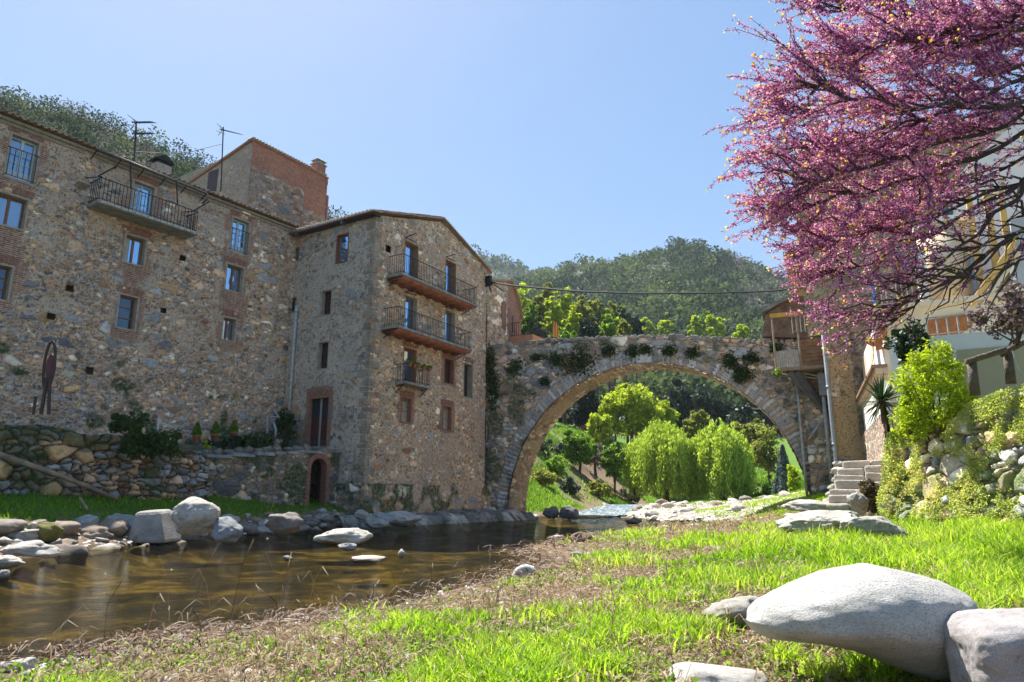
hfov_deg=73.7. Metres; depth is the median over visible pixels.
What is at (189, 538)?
river stone
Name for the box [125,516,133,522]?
river stone
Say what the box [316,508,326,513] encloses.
river stone
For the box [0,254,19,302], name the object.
window
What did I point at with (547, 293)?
broadleaf tree
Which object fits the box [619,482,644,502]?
scrub bush
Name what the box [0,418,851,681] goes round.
ground
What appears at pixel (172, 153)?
aerial cable
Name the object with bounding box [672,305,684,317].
broadleaf tree
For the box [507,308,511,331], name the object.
window
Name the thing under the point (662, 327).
broadleaf tree
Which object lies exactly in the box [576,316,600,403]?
broadleaf tree
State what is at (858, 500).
rock outcrop
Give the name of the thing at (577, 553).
river stone
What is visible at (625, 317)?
broadleaf tree
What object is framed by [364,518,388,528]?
river boulder
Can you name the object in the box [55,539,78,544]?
river stone
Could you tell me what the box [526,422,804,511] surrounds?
bank grass
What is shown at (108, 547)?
river stone
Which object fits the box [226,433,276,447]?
leafy plant
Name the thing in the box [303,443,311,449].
edge stone
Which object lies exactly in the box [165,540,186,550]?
river stone
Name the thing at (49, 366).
iron sculpture
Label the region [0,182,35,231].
window
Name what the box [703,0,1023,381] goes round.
judas tree
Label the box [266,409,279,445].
drain pipe
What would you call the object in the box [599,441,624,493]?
broadleaf tree
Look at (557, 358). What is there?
ivy tuft
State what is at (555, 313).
broadleaf tree
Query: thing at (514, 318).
window
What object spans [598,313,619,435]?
broadleaf tree
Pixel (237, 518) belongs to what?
river stone
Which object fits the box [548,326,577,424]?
broadleaf tree
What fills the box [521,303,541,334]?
broadleaf tree
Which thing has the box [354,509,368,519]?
river boulder
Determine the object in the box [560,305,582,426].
broadleaf tree
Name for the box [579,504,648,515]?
rapids
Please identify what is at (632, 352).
ivy tuft
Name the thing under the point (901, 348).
camellia bush
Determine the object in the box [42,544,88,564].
river stone
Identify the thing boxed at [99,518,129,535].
river stone
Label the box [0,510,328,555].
shore gravel
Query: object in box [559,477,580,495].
scrub bush
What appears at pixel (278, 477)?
terrace wall
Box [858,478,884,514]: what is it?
bronze shrub
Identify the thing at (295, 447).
edge stone
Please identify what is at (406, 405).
window
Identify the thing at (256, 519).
river stone
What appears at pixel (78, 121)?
hill forest
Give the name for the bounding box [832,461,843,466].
kerb stone
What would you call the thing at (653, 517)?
river stone
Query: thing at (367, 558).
river boulder
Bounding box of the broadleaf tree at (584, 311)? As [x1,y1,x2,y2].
[567,294,596,323]
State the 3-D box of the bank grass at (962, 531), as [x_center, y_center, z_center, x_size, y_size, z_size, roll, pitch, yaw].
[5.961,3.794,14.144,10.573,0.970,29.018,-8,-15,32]
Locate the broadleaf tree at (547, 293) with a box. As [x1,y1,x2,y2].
[540,282,553,332]
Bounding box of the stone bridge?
[485,334,833,511]
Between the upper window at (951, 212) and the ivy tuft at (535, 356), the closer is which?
the upper window at (951, 212)
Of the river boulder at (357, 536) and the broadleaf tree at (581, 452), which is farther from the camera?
the broadleaf tree at (581, 452)
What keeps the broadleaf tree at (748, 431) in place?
on the ground at (587, 470)
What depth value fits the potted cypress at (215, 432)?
25.39 m
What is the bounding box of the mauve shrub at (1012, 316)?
[966,279,1023,345]
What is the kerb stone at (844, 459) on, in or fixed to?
on the kerb stone at (837, 463)
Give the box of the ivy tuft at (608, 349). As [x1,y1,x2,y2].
[595,342,619,357]
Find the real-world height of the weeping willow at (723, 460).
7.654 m
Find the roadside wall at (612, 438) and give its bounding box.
[554,424,613,439]
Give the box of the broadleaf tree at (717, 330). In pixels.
[704,314,725,338]
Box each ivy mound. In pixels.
[107,410,149,434]
[118,428,182,459]
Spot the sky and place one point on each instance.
(544, 132)
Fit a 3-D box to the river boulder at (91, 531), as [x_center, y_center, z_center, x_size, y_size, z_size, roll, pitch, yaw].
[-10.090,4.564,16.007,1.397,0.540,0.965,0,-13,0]
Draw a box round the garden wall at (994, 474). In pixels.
[878,391,1023,523]
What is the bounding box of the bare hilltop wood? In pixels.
[731,251,790,310]
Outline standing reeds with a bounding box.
[7,539,492,662]
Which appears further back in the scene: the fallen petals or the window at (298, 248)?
the window at (298, 248)
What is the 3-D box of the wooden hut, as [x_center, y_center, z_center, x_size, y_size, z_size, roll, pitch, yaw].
[12.726,2.291,29.537,3.197,9.088,3.250,-6,-14,24]
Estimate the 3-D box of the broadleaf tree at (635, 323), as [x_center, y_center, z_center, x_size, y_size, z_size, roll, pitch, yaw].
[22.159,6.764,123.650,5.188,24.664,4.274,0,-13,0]
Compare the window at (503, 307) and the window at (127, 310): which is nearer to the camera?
the window at (127, 310)
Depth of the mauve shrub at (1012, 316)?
11.91 m
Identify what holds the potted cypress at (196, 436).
on the terrace
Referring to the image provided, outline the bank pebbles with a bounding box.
[26,526,825,681]
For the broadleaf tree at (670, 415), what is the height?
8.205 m
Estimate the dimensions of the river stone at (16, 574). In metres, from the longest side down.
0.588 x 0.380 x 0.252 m
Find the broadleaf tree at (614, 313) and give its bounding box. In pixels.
[601,301,626,440]
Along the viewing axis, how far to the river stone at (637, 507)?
41.05 m
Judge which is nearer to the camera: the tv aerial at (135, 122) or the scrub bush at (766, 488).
the tv aerial at (135, 122)
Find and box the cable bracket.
[485,275,504,291]
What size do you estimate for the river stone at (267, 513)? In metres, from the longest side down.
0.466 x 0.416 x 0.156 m
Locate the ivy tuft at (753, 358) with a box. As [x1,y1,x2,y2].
[737,348,766,365]
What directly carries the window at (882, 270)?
in the cream house at (949, 324)
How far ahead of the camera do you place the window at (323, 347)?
29.53 m
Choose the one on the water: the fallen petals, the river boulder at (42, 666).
the fallen petals
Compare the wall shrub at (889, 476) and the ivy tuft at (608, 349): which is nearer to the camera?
the wall shrub at (889, 476)
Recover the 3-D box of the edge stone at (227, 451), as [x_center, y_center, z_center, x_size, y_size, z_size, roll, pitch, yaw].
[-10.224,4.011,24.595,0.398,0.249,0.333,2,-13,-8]
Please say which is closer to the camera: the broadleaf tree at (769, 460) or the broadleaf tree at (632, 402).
the broadleaf tree at (769, 460)
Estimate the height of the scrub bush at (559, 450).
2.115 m
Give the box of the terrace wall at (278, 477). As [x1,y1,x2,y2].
[207,449,342,505]
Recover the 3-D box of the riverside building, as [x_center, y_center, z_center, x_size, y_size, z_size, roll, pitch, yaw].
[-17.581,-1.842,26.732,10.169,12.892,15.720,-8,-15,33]
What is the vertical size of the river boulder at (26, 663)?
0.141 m
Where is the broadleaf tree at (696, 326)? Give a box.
[687,315,704,337]
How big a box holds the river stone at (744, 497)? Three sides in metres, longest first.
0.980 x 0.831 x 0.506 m
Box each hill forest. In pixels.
[0,85,487,306]
[486,236,790,418]
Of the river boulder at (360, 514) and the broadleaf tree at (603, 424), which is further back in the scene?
the broadleaf tree at (603, 424)
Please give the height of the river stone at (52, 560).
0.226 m
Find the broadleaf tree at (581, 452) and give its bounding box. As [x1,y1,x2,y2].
[560,428,599,472]
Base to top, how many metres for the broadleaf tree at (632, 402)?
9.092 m
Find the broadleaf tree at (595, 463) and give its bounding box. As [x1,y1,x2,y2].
[589,442,604,476]
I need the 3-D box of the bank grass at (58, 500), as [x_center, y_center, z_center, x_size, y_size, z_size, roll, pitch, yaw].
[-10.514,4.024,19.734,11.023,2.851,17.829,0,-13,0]
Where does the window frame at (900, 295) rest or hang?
in the cream house at (949, 324)
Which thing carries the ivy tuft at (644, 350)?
attached to the stone bridge
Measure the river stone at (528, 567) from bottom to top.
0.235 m
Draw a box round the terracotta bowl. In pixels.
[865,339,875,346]
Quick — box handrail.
[157,421,176,429]
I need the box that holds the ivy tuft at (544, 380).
[536,373,551,386]
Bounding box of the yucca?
[845,371,898,429]
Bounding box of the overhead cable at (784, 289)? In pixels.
[487,281,802,293]
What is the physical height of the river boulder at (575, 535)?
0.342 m
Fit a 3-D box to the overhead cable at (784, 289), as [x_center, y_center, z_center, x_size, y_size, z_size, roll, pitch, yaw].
[6.154,-2.713,33.050,16.287,2.532,0.703,-6,-14,25]
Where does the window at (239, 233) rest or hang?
in the riverside building
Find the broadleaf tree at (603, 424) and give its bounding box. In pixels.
[586,412,613,443]
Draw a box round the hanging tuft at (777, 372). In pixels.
[772,367,782,377]
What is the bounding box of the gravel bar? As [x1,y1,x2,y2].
[603,491,804,524]
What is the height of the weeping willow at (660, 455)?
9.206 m
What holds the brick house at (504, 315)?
on the ground at (587, 470)
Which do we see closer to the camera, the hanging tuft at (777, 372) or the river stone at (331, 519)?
the river stone at (331, 519)
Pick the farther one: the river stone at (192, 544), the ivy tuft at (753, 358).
the ivy tuft at (753, 358)
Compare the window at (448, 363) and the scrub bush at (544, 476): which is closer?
the window at (448, 363)
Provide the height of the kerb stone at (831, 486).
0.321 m
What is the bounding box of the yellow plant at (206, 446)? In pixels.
[201,440,212,449]
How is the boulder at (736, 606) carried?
on the ground at (587, 470)
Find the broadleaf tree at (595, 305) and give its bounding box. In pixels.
[583,297,606,402]
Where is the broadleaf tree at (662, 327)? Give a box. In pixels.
[657,312,674,335]
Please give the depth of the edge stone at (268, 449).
25.66 m
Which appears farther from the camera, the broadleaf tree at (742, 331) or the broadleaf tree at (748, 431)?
the broadleaf tree at (742, 331)
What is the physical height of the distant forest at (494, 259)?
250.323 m
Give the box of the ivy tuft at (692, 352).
[684,344,702,361]
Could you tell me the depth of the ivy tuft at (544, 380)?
34.48 m
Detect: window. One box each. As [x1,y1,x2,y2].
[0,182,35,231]
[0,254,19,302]
[3,125,45,186]
[114,285,143,331]
[121,224,151,267]
[129,172,159,216]
[207,169,218,190]
[220,309,240,342]
[224,255,247,294]
[229,209,252,256]
[290,296,297,312]
[295,246,300,261]
[316,341,328,369]
[320,289,332,316]
[335,232,348,263]
[400,390,413,423]
[441,399,453,430]
[443,353,454,384]
[462,356,473,398]
[501,300,505,329]
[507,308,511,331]
[512,316,515,332]
[793,254,800,275]
[875,259,920,304]
[883,410,892,437]
[929,204,952,214]
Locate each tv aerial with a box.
[126,114,155,160]
[216,125,242,191]
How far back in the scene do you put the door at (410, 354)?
30.48 m
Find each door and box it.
[306,390,331,446]
[402,341,418,382]
[404,240,418,278]
[404,294,417,330]
[444,309,454,342]
[445,259,455,294]
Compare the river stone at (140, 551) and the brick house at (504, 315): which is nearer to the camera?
the river stone at (140, 551)
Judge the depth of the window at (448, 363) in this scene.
33.04 m
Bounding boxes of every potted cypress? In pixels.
[191,422,201,442]
[210,421,220,441]
[228,420,238,438]
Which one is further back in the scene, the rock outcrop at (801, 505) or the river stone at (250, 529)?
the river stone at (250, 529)
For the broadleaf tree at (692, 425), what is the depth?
82.98 m
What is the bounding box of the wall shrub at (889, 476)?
[878,443,910,517]
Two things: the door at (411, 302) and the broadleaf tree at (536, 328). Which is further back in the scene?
the broadleaf tree at (536, 328)
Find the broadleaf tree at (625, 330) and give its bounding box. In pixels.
[614,321,632,444]
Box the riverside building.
[0,107,301,446]
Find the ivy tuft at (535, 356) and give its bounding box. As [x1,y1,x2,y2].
[526,352,545,363]
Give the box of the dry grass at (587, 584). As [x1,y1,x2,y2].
[0,503,1022,681]
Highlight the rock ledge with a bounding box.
[319,509,540,533]
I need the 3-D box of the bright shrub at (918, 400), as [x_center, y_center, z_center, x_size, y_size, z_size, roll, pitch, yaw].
[8.404,1.023,13.700,1.896,2.199,1.726,0,-13,0]
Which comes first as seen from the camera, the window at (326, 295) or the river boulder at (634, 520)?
the river boulder at (634, 520)
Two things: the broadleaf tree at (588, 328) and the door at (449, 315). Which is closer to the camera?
the door at (449, 315)
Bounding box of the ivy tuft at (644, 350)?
[639,343,654,356]
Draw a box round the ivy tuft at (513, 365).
[504,356,528,377]
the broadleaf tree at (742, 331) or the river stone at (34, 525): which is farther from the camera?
the broadleaf tree at (742, 331)
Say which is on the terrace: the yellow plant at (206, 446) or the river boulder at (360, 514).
the yellow plant at (206, 446)
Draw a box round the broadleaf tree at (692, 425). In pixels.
[681,409,710,441]
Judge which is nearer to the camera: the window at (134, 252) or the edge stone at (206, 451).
the edge stone at (206, 451)
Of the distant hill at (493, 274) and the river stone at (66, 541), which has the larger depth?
the distant hill at (493, 274)
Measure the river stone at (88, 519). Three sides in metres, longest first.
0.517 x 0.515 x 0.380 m
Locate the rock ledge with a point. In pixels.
(454, 517)
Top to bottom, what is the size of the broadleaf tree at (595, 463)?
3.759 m
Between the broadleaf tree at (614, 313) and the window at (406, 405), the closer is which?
the window at (406, 405)
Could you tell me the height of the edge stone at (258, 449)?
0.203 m
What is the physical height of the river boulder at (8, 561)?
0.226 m
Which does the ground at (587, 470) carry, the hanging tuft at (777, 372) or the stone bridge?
the stone bridge
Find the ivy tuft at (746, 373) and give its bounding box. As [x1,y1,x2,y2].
[728,362,757,384]
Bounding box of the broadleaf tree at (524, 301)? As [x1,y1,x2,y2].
[517,281,531,333]
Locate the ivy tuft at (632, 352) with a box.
[623,344,642,362]
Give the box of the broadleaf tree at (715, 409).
[683,383,732,435]
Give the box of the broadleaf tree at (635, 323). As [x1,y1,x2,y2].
[627,314,645,444]
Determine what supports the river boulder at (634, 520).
on the ground at (587, 470)
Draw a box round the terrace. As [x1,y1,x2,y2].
[179,444,317,459]
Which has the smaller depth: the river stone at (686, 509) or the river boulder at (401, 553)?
the river boulder at (401, 553)
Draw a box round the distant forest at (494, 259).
[471,244,548,282]
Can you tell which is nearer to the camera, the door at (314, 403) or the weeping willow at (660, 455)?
the door at (314, 403)
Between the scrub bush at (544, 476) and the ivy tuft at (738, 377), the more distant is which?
the scrub bush at (544, 476)
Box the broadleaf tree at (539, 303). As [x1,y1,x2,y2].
[523,294,551,330]
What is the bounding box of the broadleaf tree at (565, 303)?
[548,286,574,423]
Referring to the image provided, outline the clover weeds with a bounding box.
[0,530,1023,681]
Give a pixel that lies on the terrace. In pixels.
(186, 448)
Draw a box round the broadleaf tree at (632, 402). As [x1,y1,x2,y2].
[597,382,665,441]
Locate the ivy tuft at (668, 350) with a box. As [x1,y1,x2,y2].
[660,342,679,360]
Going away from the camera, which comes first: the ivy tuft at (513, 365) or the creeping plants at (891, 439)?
the creeping plants at (891, 439)
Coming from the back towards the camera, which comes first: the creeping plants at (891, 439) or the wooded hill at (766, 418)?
the wooded hill at (766, 418)
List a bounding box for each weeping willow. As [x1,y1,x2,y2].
[613,415,697,501]
[684,417,763,501]
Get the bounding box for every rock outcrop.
[774,510,859,535]
[780,499,829,511]
[839,516,907,538]
[846,492,868,510]
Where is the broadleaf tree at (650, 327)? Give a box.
[640,317,656,335]
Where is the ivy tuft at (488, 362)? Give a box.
[485,336,499,393]
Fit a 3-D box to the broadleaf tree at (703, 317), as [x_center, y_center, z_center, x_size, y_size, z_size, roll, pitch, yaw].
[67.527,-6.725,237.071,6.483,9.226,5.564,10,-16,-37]
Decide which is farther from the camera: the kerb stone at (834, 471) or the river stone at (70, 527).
the kerb stone at (834, 471)
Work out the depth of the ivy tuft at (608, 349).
33.38 m
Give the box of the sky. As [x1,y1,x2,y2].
[0,0,1023,419]
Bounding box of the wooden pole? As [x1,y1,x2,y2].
[0,451,117,499]
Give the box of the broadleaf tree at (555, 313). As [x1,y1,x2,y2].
[541,296,564,333]
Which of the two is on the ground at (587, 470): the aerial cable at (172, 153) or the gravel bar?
the gravel bar
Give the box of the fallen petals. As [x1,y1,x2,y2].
[4,531,703,669]
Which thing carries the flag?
attached to the brick house at (504, 315)
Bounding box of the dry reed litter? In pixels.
[0,522,698,676]
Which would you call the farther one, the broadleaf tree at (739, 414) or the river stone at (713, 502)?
the broadleaf tree at (739, 414)
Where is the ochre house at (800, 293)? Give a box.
[783,250,803,295]
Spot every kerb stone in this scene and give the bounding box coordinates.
[827,484,834,489]
[830,467,842,474]
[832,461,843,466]
[839,457,851,460]
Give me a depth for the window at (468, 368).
34.48 m
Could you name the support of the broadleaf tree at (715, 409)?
on the ground at (587, 470)
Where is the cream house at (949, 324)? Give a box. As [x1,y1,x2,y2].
[792,116,1023,467]
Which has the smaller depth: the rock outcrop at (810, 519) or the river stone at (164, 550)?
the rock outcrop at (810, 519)
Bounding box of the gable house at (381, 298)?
[280,209,491,514]
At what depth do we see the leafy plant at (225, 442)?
24.92 m
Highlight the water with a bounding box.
[0,515,700,662]
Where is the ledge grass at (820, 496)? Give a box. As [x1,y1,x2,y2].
[692,491,827,518]
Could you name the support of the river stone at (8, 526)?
on the ground at (587, 470)
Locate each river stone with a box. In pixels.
[0,519,27,534]
[0,536,12,543]
[9,567,34,578]
[11,539,23,542]
[27,522,37,528]
[31,519,46,523]
[37,558,56,567]
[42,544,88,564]
[49,538,71,544]
[55,521,80,534]
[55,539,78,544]
[75,514,98,523]
[89,543,120,555]
[95,537,109,541]
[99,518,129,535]
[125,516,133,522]
[128,543,149,555]
[158,544,171,551]
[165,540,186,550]
[185,536,201,542]
[189,541,199,546]
[220,514,240,522]
[237,536,248,541]
[239,522,259,536]
[249,517,262,521]
[257,526,273,534]
[258,519,267,526]
[261,512,273,515]
[266,535,277,540]
[292,524,309,535]
[304,517,319,524]
[304,521,315,527]
[309,527,324,535]
[315,514,329,520]
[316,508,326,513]
[320,523,326,528]
[321,515,340,522]
[334,521,342,525]
[512,564,535,577]
[570,552,581,556]
[632,505,641,510]
[644,510,658,516]
[647,515,657,522]
[649,503,660,507]
[655,499,667,503]
[661,502,673,507]
[679,507,694,512]
[709,500,722,505]
[730,503,744,511]
[739,495,751,500]
[763,495,775,498]
[778,491,792,496]
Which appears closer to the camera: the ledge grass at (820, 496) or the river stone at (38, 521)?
the river stone at (38, 521)
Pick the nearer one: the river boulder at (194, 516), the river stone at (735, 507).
the river boulder at (194, 516)
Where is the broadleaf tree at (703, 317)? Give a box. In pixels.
[698,309,713,325]
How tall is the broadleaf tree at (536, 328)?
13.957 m
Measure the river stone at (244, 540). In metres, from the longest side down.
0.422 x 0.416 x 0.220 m
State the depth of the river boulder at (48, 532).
14.11 m
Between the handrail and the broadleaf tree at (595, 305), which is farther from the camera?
the broadleaf tree at (595, 305)
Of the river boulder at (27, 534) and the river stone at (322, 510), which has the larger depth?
the river stone at (322, 510)
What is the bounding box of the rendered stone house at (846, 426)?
[796,111,1020,460]
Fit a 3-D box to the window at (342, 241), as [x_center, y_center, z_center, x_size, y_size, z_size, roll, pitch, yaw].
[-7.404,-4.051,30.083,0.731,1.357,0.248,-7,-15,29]
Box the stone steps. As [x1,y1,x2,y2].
[824,460,885,515]
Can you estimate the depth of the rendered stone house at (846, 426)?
26.23 m
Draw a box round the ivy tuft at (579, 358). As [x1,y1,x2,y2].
[547,338,603,385]
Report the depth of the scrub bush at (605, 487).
58.44 m
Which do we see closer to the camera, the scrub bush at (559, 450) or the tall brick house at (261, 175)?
the tall brick house at (261, 175)
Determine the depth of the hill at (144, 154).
132.84 m
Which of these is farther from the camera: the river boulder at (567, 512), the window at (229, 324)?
the river boulder at (567, 512)
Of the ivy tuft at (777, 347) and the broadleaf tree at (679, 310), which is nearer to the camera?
the ivy tuft at (777, 347)
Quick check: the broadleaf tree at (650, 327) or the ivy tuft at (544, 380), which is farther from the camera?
the broadleaf tree at (650, 327)
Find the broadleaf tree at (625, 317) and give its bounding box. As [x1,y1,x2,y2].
[616,303,630,381]
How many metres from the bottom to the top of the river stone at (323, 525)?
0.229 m
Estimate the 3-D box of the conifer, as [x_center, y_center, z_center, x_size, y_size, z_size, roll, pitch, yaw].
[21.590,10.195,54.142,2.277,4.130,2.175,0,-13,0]
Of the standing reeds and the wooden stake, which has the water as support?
the standing reeds
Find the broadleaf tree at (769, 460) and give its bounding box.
[749,423,783,484]
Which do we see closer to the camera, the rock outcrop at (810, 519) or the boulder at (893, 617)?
the boulder at (893, 617)
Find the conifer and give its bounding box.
[771,444,792,493]
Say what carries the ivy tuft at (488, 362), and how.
attached to the stone bridge
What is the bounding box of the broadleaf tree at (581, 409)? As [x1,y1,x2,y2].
[568,390,600,427]
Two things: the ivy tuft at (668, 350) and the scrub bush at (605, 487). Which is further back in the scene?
the scrub bush at (605, 487)
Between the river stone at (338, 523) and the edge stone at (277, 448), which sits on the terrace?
the edge stone at (277, 448)
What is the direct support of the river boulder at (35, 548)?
on the ground at (587, 470)
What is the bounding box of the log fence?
[964,338,1023,395]
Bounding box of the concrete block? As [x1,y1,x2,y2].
[128,509,180,542]
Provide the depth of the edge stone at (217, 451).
24.07 m
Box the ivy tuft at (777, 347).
[769,340,786,353]
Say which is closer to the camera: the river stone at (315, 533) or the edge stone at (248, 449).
the river stone at (315, 533)
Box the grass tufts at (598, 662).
[235,530,1023,681]
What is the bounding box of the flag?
[552,321,559,337]
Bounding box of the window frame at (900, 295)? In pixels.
[878,259,917,303]
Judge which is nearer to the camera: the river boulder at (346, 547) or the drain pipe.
the river boulder at (346, 547)
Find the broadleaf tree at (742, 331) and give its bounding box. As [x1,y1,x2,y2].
[731,324,750,339]
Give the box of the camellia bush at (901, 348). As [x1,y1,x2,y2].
[882,317,932,368]
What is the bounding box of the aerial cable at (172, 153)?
[131,144,220,153]
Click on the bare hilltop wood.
(753, 278)
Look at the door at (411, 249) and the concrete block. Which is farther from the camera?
the door at (411, 249)
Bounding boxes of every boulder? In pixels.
[0,540,60,556]
[0,555,25,569]
[0,569,9,579]
[0,657,36,672]
[5,529,41,540]
[22,664,47,675]
[36,522,63,542]
[78,524,113,538]
[104,513,131,527]
[170,496,220,535]
[211,516,242,542]
[238,496,251,500]
[264,512,303,533]
[283,555,291,560]
[313,528,372,544]
[338,543,356,551]
[352,555,386,562]
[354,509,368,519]
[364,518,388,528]
[378,511,421,526]
[398,549,405,558]
[542,506,558,518]
[559,506,578,518]
[569,532,593,542]
[624,517,641,523]
[668,662,768,681]
[703,595,758,626]
[743,563,978,681]
[943,608,1023,681]
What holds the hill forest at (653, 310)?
on the wooded hill at (766, 418)
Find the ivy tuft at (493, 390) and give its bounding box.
[485,362,505,420]
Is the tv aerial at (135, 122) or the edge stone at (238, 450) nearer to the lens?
the edge stone at (238, 450)
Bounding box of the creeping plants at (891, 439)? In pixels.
[875,383,1023,525]
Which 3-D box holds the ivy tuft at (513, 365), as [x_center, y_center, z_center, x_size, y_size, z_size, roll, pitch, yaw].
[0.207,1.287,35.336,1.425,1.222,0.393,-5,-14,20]
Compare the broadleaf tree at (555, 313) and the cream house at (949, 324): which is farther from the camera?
the broadleaf tree at (555, 313)
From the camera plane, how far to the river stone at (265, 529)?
21.24 m
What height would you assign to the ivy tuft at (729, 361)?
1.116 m
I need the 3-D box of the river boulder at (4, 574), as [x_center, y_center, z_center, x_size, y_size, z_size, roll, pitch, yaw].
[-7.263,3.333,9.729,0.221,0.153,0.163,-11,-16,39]
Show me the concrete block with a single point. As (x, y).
(153, 526)
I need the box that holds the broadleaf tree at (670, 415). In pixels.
[645,399,680,426]
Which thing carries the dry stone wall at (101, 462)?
on the ground at (587, 470)
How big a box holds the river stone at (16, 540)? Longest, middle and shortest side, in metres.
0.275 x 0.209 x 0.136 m
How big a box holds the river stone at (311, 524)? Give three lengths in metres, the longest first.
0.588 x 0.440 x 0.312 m
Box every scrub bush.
[530,466,557,485]
[539,439,564,457]
[544,455,571,476]
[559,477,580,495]
[581,478,614,497]
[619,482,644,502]
[761,484,774,494]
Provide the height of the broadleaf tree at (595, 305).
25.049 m
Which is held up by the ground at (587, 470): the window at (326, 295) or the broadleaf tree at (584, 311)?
the broadleaf tree at (584, 311)
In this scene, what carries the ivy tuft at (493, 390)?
attached to the stone bridge
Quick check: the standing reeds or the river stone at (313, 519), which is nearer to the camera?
the standing reeds
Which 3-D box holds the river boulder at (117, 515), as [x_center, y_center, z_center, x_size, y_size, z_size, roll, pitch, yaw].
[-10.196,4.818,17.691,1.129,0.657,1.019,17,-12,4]
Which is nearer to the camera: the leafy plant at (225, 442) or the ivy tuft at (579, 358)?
the leafy plant at (225, 442)
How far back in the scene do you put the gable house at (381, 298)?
29.99 m
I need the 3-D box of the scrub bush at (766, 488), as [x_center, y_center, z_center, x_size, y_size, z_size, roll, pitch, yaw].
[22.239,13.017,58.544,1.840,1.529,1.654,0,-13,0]
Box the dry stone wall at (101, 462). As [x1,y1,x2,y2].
[0,424,210,500]
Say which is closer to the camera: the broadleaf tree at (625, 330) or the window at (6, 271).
the window at (6, 271)
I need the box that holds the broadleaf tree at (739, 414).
[725,403,761,443]
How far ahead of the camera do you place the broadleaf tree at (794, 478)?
45.92 m
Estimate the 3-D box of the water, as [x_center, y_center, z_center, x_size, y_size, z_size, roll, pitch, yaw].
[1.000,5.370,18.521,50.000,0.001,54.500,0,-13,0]
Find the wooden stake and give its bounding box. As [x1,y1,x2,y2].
[79,497,88,510]
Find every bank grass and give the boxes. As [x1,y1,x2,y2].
[0,491,348,539]
[3,509,1023,681]
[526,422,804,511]
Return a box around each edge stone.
[202,449,213,453]
[213,448,222,454]
[223,449,233,454]
[233,447,244,452]
[244,446,252,453]
[253,448,263,451]
[262,446,273,451]
[273,445,282,451]
[282,447,292,450]
[292,445,303,450]
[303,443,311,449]
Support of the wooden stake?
on the ground at (587, 470)
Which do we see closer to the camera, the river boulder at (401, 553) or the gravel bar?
the river boulder at (401, 553)
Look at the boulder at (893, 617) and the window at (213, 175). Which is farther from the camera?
the window at (213, 175)
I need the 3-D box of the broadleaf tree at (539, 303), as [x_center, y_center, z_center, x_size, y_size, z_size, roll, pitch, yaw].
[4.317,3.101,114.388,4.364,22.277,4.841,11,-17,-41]
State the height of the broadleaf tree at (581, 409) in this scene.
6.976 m
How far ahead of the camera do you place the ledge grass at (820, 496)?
29.70 m
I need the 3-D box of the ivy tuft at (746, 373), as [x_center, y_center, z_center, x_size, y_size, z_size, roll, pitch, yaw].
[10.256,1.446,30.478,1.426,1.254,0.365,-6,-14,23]
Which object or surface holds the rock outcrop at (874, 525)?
on the ground at (587, 470)
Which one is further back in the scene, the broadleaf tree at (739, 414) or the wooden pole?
the broadleaf tree at (739, 414)
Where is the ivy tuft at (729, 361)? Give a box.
[714,350,738,369]
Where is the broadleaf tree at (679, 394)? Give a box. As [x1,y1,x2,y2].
[663,377,697,433]
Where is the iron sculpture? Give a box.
[32,340,56,414]
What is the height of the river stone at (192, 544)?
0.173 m
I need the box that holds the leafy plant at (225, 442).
[202,437,238,448]
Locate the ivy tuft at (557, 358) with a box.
[543,346,567,371]
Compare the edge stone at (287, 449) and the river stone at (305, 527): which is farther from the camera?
the edge stone at (287, 449)
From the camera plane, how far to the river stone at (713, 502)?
34.81 m
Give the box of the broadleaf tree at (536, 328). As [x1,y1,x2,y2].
[524,326,548,337]
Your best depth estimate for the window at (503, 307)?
38.21 m
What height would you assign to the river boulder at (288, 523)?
0.620 m
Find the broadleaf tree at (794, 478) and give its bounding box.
[786,464,801,491]
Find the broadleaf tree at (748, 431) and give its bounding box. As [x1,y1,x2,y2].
[730,418,770,471]
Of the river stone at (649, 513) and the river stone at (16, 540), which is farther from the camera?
the river stone at (649, 513)
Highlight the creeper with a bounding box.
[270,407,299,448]
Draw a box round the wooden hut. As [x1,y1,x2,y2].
[761,291,833,496]
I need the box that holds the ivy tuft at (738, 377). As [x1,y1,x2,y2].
[732,370,750,387]
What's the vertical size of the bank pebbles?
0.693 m
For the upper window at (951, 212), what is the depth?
21.11 m
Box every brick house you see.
[180,137,328,226]
[486,279,552,438]
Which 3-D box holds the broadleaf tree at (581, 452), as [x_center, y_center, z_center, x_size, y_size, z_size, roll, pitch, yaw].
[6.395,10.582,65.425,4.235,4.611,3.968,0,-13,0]
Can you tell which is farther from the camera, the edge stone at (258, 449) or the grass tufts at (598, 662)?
the edge stone at (258, 449)
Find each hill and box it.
[4,103,199,169]
[479,255,535,279]
[486,244,787,423]
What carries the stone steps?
on the ground at (587, 470)
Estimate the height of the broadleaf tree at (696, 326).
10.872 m
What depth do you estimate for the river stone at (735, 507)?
30.49 m
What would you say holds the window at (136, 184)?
in the riverside building
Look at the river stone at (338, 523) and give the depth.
24.97 m
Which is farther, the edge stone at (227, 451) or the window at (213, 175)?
the window at (213, 175)
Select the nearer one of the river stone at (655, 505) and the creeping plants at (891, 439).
the creeping plants at (891, 439)
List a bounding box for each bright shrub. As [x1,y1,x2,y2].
[887,336,983,441]
[890,405,931,444]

